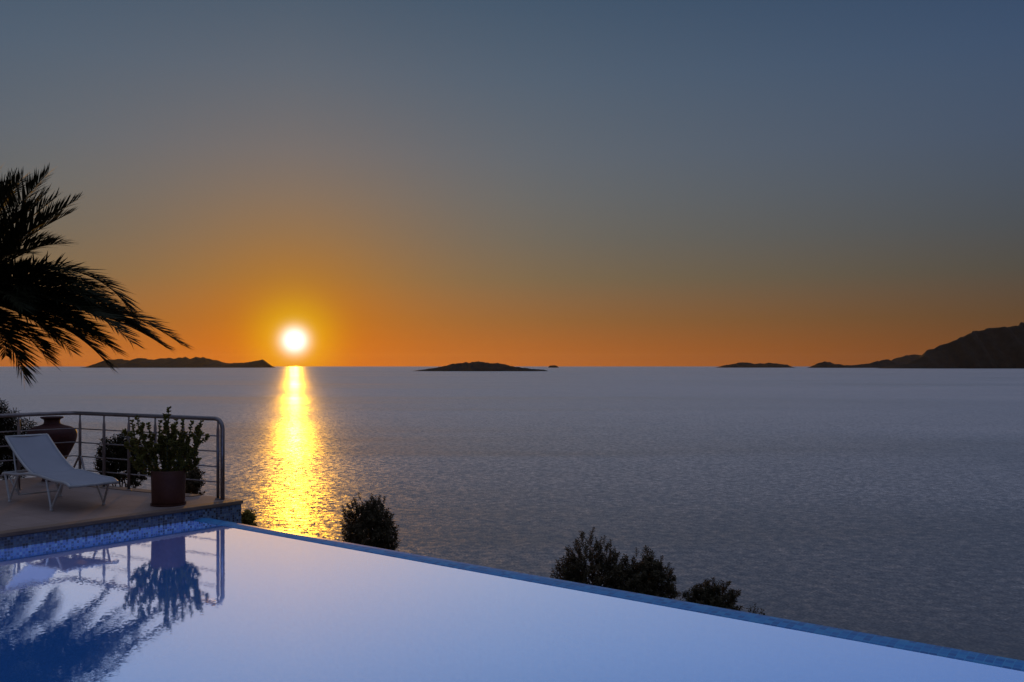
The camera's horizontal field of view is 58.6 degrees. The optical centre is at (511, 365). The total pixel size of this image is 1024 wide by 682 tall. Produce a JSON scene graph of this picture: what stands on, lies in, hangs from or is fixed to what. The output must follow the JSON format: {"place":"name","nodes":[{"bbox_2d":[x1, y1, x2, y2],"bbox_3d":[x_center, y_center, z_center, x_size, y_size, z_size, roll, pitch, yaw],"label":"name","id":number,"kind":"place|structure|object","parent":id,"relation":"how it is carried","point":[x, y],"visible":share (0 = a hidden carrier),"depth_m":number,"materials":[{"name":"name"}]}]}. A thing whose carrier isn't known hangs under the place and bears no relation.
{"place":"outdoors","nodes":[
{"label":"outdoors","id":0,"kind":"place"},
{"bbox_2d":[0,477,231,530],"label":"terrace","id":1,"kind":"structure","parent":0,"point":[70,505],"depth_m":10.61,"materials":[{"name":"stone"}]},
{"bbox_2d":[26,416,76,481],"bbox_3d":[-6.410,1.155,12.720,0.640,0.893,0.640,0,0,0],"label":"clay urn","id":2,"kind":"object","parent":1,"relation":"on","point":[62,435],"visible":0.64,"depth_m":12.58,"materials":[{"name":"brown ceramic"}]},
{"bbox_2d":[2,433,118,510],"bbox_3d":[-5.246,1.218,10.569,1.708,0.764,0.629,0,0,39],"label":"sun lounger","id":3,"kind":"object","parent":1,"relation":"on","point":[40,456],"visible":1,"depth_m":10.74,"materials":[{"name":"white fabric"}]},
{"bbox_2d":[0,411,224,499],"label":"railing","id":4,"kind":"object","parent":1,"relation":"on","point":[220,463],"visible":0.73,"depth_m":11.73,"materials":[{"name":"metal"}]},
{"bbox_2d":[0,504,240,549],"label":"mosaic wall","id":5,"kind":"structure","parent":1,"relation":"attached to","point":[230,513],"depth_m":9.64,"materials":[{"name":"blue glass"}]},
{"bbox_2d":[0,499,242,537],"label":"coping","id":6,"kind":"object","parent":5,"relation":"on","point":[42,528],"visible":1,"depth_m":9.59,"materials":[{"name":"stone"}]},
{"bbox_2d":[88,485,199,496],"bbox_3d":[-4.896,1.601,11.768,2.334,0.019,0.170,0,0,29],"label":"kerb strip","id":7,"kind":"object","parent":1,"relation":"on","point":[141,490],"visible":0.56,"depth_m":11.74,"materials":[{"name":"stone"}]},
{"bbox_2d":[122,406,209,506],"bbox_3d":[-3.973,1.031,10.499,0.955,1.135,0.537,0,0,0],"label":"potted plant","id":8,"kind":"object","parent":1,"relation":"on","point":[168,482],"visible":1,"depth_m":10.45,"materials":[{"name":"green plant"}]},
{"bbox_2d":[81,357,275,367],"bbox_3d":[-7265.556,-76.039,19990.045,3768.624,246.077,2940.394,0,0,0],"label":"island","id":9,"kind":"structure","parent":0,"point":[194,362],"depth_m":19393.82,"materials":[{"name":"black stone"}]},
{"bbox_2d":[416,361,546,370],"bbox_3d":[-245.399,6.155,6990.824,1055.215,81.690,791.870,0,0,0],"label":"island","id":10,"kind":"structure","parent":0,"point":[476,366],"depth_m":6834.66,"materials":[{"name":"black stone"}]},
{"bbox_2d":[0,366,1023,660],"bbox_3d":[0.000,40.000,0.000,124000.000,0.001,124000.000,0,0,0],"label":"sea","id":11,"kind":"structure","parent":0,"point":[886,502],"depth_m":362.58,"materials":[{"name":"liquid"}]},
{"bbox_2d":[0,521,1023,681],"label":"pool water","id":12,"kind":"structure","parent":0,"point":[191,601],"depth_m":6.08,"materials":[{"name":"blue liquid"}]},
{"bbox_2d":[0,0,1023,365],"label":"sky","id":13,"kind":"structure","parent":0,"point":[276,182],"materials":[{"name":"blue"}]},
{"bbox_2d":[715,362,794,367],"bbox_3d":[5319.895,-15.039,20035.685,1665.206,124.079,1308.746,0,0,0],"label":"island","id":14,"kind":"structure","parent":0,"point":[751,365],"depth_m":19679.03,"materials":[{"name":"black stone"}]},
{"bbox_2d":[808,359,904,367],"bbox_3d":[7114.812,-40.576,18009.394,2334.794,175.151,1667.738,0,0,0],"label":"hill","id":15,"kind":"structure","parent":0,"point":[876,364],"depth_m":17710.69,"materials":[{"name":"black stone"}]},
{"bbox_2d":[891,354,920,363],"bbox_3d":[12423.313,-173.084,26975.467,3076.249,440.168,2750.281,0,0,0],"label":"mountain","id":16,"kind":"structure","parent":0,"point":[905,359],"depth_m":26830.96,"materials":[{"name":"grey stone"}]},
{"bbox_2d":[882,322,1023,368],"bbox_3d":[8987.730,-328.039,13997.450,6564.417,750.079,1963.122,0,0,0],"label":"mountain","id":17,"kind":"structure","parent":0,"point":[996,348],"depth_m":13670.92,"materials":[{"name":"black stone"}]},
{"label":"hillside","id":18,"kind":"structure","parent":0,"visible":0},
{"bbox_2d":[0,398,36,479],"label":"shrub","id":19,"kind":"object","parent":18,"relation":"on","point":[8,424],"visible":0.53,"depth_m":15.42,"materials":[{"name":"green plant"}]},
{"bbox_2d":[0,162,193,391],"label":"palm tree","id":20,"kind":"object","parent":18,"relation":"on","point":[26,294],"visible":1,"depth_m":14.09,"materials":[{"name":"green plant"}]},
{"bbox_2d":[93,433,148,487],"bbox_3d":[-6.179,3.259,14.543,0.916,4.525,0.965,0,0,-33],"label":"shrub","id":21,"kind":"object","parent":18,"relation":"on","point":[118,452],"visible":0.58,"depth_m":14.29,"materials":[{"name":"green plant"}]},
{"bbox_2d":[185,459,205,494],"bbox_3d":[-4.616,3.348,13.006,0.507,4.053,0.512,0,0,0],"label":"shrub","id":22,"kind":"object","parent":18,"relation":"on","point":[192,486],"visible":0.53,"depth_m":12.93,"materials":[{"name":"green plant"}]},
{"bbox_2d":[241,508,258,526],"bbox_3d":[-3.794,3.854,13.011,0.346,3.654,0.341,0,0,-25],"label":"shrub","id":23,"kind":"object","parent":18,"relation":"on","point":[248,516],"visible":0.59,"depth_m":12.94,"materials":[{"name":"green plant"}]},
{"bbox_2d":[339,493,400,550],"bbox_3d":[-2.644,5.572,16.982,1.168,6.418,1.155,0,0,0],"label":"shrub","id":24,"kind":"object","parent":18,"relation":"on","point":[360,531],"visible":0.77,"depth_m":16.77,"materials":[{"name":"green plant"}]},
{"bbox_2d":[550,527,624,589],"bbox_3d":[1.410,5.957,16.091,1.310,6.248,1.225,0,0,-45],"label":"shrub","id":25,"kind":"object","parent":18,"relation":"on","point":[578,569],"visible":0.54,"depth_m":15.88,"materials":[{"name":"green plant"}]},
{"bbox_2d":[611,545,680,598],"bbox_3d":[2.296,6.153,15.508,1.046,6.132,1.113,0,0,-42],"label":"shrub","id":26,"kind":"object","parent":18,"relation":"on","point":[652,577],"visible":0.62,"depth_m":15.32,"materials":[{"name":"green plant"}]},
{"bbox_2d":[680,577,744,610],"bbox_3d":[3.171,6.094,14.479,1.041,5.515,0.802,0,0,0],"label":"shrub","id":27,"kind":"object","parent":18,"relation":"on","point":[710,595],"visible":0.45,"depth_m":14.38,"materials":[{"name":"plant"}]},
{"bbox_2d":[746,602,764,614],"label":"shrub","id":28,"kind":"object","parent":18,"relation":"on","point":[750,611],"visible":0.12,"depth_m":13.54,"materials":[{"name":"green plant"}]},
{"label":"pool basin","id":29,"kind":"structure","parent":18,"relation":"on","visible":0},
{"bbox_2d":[193,518,1023,671],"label":"overflow edge","id":30,"kind":"object","parent":29,"relation":"attached to","point":[968,656],"visible":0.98,"depth_m":6.67,"materials":[{"name":"blue tile"}]}
]}

